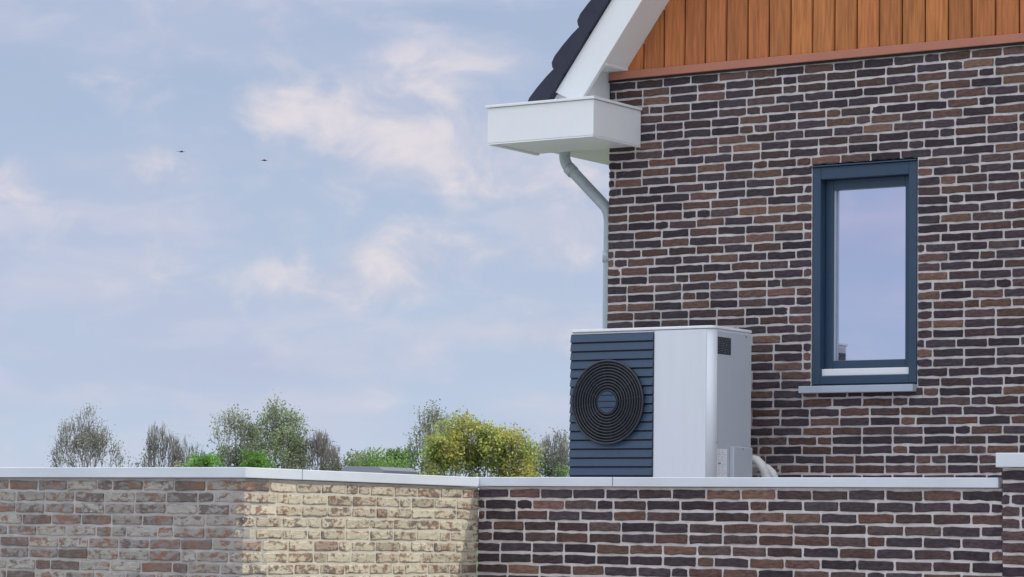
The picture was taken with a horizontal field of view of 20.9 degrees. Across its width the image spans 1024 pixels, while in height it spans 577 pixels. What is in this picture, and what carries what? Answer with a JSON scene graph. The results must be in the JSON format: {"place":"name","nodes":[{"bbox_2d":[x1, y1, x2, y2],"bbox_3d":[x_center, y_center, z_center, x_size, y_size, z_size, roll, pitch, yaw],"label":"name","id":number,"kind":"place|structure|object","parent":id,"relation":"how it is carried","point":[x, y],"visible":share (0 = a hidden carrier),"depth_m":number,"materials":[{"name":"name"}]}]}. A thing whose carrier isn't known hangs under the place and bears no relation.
{"place":"outdoors","nodes":[
{"label":"outdoors","id":0,"kind":"place"},
{"bbox_2d":[0,0,609,516],"label":"sky","id":1,"kind":"structure","parent":0,"point":[384,259],"materials":[{"name":"blue"}]},
{"bbox_2d":[120,444,569,476],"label":"distant shrubs","id":2,"kind":"object","parent":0,"point":[398,458],"visible":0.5,"depth_m":196.94,"materials":[{"name":"green plant"}]},
{"bbox_2d":[476,542,478,576],"bbox_3d":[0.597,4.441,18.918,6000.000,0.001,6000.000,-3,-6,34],"label":"ground","id":3,"kind":"structure","parent":0,"point":[477,552],"depth_m":263.75,"materials":[{"name":"green plant"}]},
{"bbox_2d":[47,402,129,466],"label":"deciduous tree","id":4,"kind":"object","parent":3,"relation":"on","point":[89,441],"visible":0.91,"depth_m":199.07,"materials":[{"name":"green plant"}]},
{"bbox_2d":[131,421,188,466],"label":"deciduous tree","id":5,"kind":"object","parent":3,"relation":"on","point":[154,449],"visible":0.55,"depth_m":198.99,"materials":[{"name":"grey plant"}]},
{"bbox_2d":[173,434,205,466],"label":"deciduous tree","id":6,"kind":"object","parent":3,"relation":"on","point":[185,443],"visible":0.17,"depth_m":199.56,"materials":[{"name":"grey plant"}]},
{"bbox_2d":[0,478,477,576],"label":"brick wall","id":7,"kind":"structure","parent":3,"relation":"on","point":[148,527],"depth_m":15.05,"materials":[{"name":"beige brick"}]},
{"bbox_2d":[0,467,478,486],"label":"coping","id":8,"kind":"object","parent":7,"relation":"on","point":[204,472],"visible":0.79,"depth_m":15.05,"materials":[{"name":"metal"}]},
{"bbox_2d":[203,404,277,466],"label":"deciduous tree","id":9,"kind":"object","parent":3,"relation":"on","point":[235,451],"visible":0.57,"depth_m":199.12,"materials":[{"name":"green plant"}]},
{"bbox_2d":[239,392,314,469],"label":"deciduous tree","id":10,"kind":"object","parent":3,"relation":"on","point":[279,434],"visible":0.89,"depth_m":199.30,"materials":[{"name":"green plant"}]},
{"bbox_2d":[298,427,344,470],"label":"deciduous tree","id":11,"kind":"object","parent":3,"relation":"on","point":[323,452],"visible":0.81,"depth_m":199.34,"materials":[{"name":"grey plant"}]},
{"bbox_2d":[399,399,466,476],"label":"deciduous tree","id":12,"kind":"object","parent":3,"relation":"on","point":[428,425],"visible":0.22,"depth_m":198.62,"materials":[{"name":"green plant"}]},
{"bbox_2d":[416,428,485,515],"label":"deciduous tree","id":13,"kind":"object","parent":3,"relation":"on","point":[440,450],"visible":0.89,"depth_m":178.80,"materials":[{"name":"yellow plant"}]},
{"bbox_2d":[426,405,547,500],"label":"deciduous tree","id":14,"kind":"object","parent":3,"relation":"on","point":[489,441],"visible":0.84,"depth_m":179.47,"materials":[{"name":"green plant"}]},
{"bbox_2d":[481,422,541,476],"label":"deciduous tree","id":15,"kind":"object","parent":3,"relation":"on","point":[508,473],"visible":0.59,"depth_m":179.26,"materials":[{"name":"green plant"}]},
{"bbox_2d":[533,427,569,476],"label":"deciduous tree","id":16,"kind":"object","parent":3,"relation":"on","point":[562,448],"visible":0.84,"depth_m":199.14,"materials":[{"name":"green plant"}]},
{"bbox_2d":[477,489,1002,576],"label":"bricks","id":17,"kind":"object","parent":3,"relation":"on","point":[806,529],"visible":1,"depth_m":15.23,"materials":[{"name":"brown brick"}]},
{"bbox_2d":[478,487,1002,576],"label":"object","id":18,"kind":"object","parent":3,"relation":"on","point":[758,534],"visible":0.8,"depth_m":15.24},
{"bbox_2d":[479,477,1002,488],"bbox_3d":[1.136,1.080,15.461,3.507,0.053,0.252,-3,-6,34],"label":"coping","id":19,"kind":"object","parent":18,"relation":"on","point":[808,482],"visible":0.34,"depth_m":15.22,"materials":[{"name":"metal"}]},
{"bbox_2d":[608,45,1023,477],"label":"facade mortar","id":20,"kind":"object","parent":3,"relation":"on","point":[940,185],"visible":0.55,"depth_m":18.36,"materials":[{"name":"grey concrete"}]},
{"bbox_2d":[559,151,608,328],"bbox_3d":[0.515,1.690,19.439,0.514,5.370,0.092,-3,-6,34],"label":"downpipe","id":21,"kind":"object","parent":20,"relation":"attached to","point":[586,186],"visible":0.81,"depth_m":19.56,"materials":[{"name":"metal"}]},
{"bbox_2d":[607,46,1023,477],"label":"facade bricks","id":22,"kind":"object","parent":20,"relation":"attached to","point":[956,294],"visible":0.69,"depth_m":18.36,"materials":[{"name":"brown brick"}]},
{"bbox_2d":[608,42,1023,82],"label":"cladding drip","id":23,"kind":"object","parent":22,"relation":"on","point":[850,59],"visible":1,"depth_m":18.48,"materials":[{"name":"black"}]},
{"bbox_2d":[798,384,916,393],"bbox_3d":[2.255,0.656,18.139,0.833,0.047,0.075,-3,-6,34],"label":"window sill","id":24,"kind":"structure","parent":22,"relation":"attached to","point":[858,388],"depth_m":18.10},
{"bbox_2d":[812,161,917,384],"bbox_3d":[2.344,-0.092,18.260,0.761,1.444,0.136,-3,-6,34],"label":"window","id":25,"kind":"structure","parent":22,"relation":"attached to","point":[822,176],"depth_m":18.29,"materials":[{"name":"paint"}]},
{"bbox_2d":[822,367,908,375],"bbox_3d":[2.336,0.547,18.205,0.641,0.046,0.092,-3,-6,34],"label":"threshold strip","id":26,"kind":"object","parent":25,"relation":"on","point":[866,371],"visible":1,"depth_m":18.17,"materials":[{"name":"white"}]},
{"bbox_2d":[825,175,908,368],"bbox_3d":[2.361,-0.101,18.286,0.643,1.256,0.056,-3,-6,34],"label":"sash","id":27,"kind":"object","parent":25,"relation":"attached to","point":[865,183],"visible":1,"depth_m":18.36,"materials":[{"name":"paint"}]},
{"bbox_2d":[834,190,838,360],"bbox_3d":[2.151,-0.087,18.421,0.026,1.135,0.016,-3,-6,34],"label":"glazing bead","id":28,"kind":"object","parent":27,"relation":"attached to","point":[835,263],"visible":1,"depth_m":18.42,"materials":[{"name":"grey plastic"}]},
{"bbox_2d":[836,186,905,360],"bbox_3d":[2.364,-0.095,18.289,0.531,1.139,0.006,-3,-6,34],"label":"glass pane","id":29,"kind":"object","parent":27,"relation":"in","point":[871,305],"visible":1,"depth_m":18.28,"materials":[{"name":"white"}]},
{"bbox_2d":[644,0,1019,66],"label":"cladding backing","id":30,"kind":"object","parent":20,"relation":"on","point":[835,14],"visible":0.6,"depth_m":18.47,"materials":[{"name":"black wood"}]},
{"bbox_2d":[610,33,1023,80],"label":"cladding band","id":31,"kind":"object","parent":30,"relation":"attached to","point":[847,54],"visible":1,"depth_m":18.47,"materials":[{"name":"wood"}]},
{"bbox_2d":[628,0,1023,70],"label":"timber cladding","id":32,"kind":"structure","parent":30,"relation":"attached to","point":[820,26],"depth_m":18.58,"materials":[{"name":"brown wood"}]},
{"bbox_2d":[809,159,917,167],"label":"lintel","id":33,"kind":"structure","parent":20,"relation":"attached to","point":[876,162],"depth_m":18.25,"materials":[{"name":"paint"}]},
{"bbox_2d":[813,383,916,385],"bbox_3d":[2.327,0.638,18.187,0.761,0.022,0.078,-3,-6,34],"label":"sill upstand","id":34,"kind":"object","parent":20,"relation":"on","point":[865,384],"visible":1,"depth_m":18.15,"materials":[{"name":"paint"}]},
{"bbox_2d":[996,453,1023,576],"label":"brick pier","id":35,"kind":"structure","parent":3,"relation":"on","point":[1012,490],"depth_m":14.30,"materials":[{"name":"brick"}]},
{"bbox_3d":[0.109,1.444,16.612,14.000,0.150,4.808,-3,-6,34],"label":"flat roof","id":36,"kind":"object","parent":35,"relation":"on","visible":0},
{"bbox_2d":[341,466,416,474],"bbox_3d":[-0.909,1.391,19.002,0.360,0.344,0.390,-3,-6,34],"label":"rooflight","id":37,"kind":"object","parent":36,"relation":"on","point":[391,470],"visible":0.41,"depth_m":18.87,"materials":[{"name":"glass"}]},
{"bbox_2d":[569,325,777,476],"bbox_3d":[1.093,0.906,18.341,1.262,1.254,0.799,-3,-6,34],"label":"heat pump","id":38,"kind":"object","parent":36,"relation":"on","point":[673,401],"visible":0.94,"depth_m":18.06,"materials":[{"name":"white paint"}]},
{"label":"house walls","id":39,"kind":"object","parent":3,"relation":"on","visible":0},
{"bbox_2d":[485,96,641,164],"bbox_3d":[2.885,-0.758,22.952,0.897,0.275,9.630,-3,-6,34],"label":"gutter box","id":40,"kind":"object","parent":39,"relation":"attached to","point":[592,128],"visible":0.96,"depth_m":19.05,"materials":[{"name":"white paint"}]},
{"bbox_2d":[587,71,609,99],"bbox_3d":[0.589,-1.384,19.320,0.028,0.274,0.294,-3,-6,34],"label":"verge return","id":41,"kind":"object","parent":40,"relation":"on","point":[600,87],"visible":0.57,"depth_m":19.35,"materials":[{"name":"white paint"}]},
{"bbox_2d":[602,63,627,72],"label":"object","id":42,"kind":"object","parent":41,"relation":"on","point":[608,68],"visible":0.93,"depth_m":19.27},
{"bbox_2d":[528,0,610,101],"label":"roof tiles","id":43,"kind":"object","parent":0,"point":[570,49],"visible":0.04,"depth_m":19.21,"materials":[{"name":"black tile"}]},
{"bbox_3d":[8.409,-3.974,19.865,4.442,5.876,9.692,-3,-6,34],"label":"roof","id":44,"kind":"object","parent":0,"visible":0},
{"bbox_2d":[556,0,644,97],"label":"bargeboard","id":45,"kind":"object","parent":44,"relation":"attached to","point":[599,47],"visible":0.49,"depth_m":19.12,"materials":[{"name":"white paint"}]},
{"bbox_2d":[607,0,668,67],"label":"verge soffit","id":46,"kind":"structure","parent":44,"relation":"attached to","point":[638,30],"depth_m":19.16,"materials":[{"name":"white paint"}]}
]}

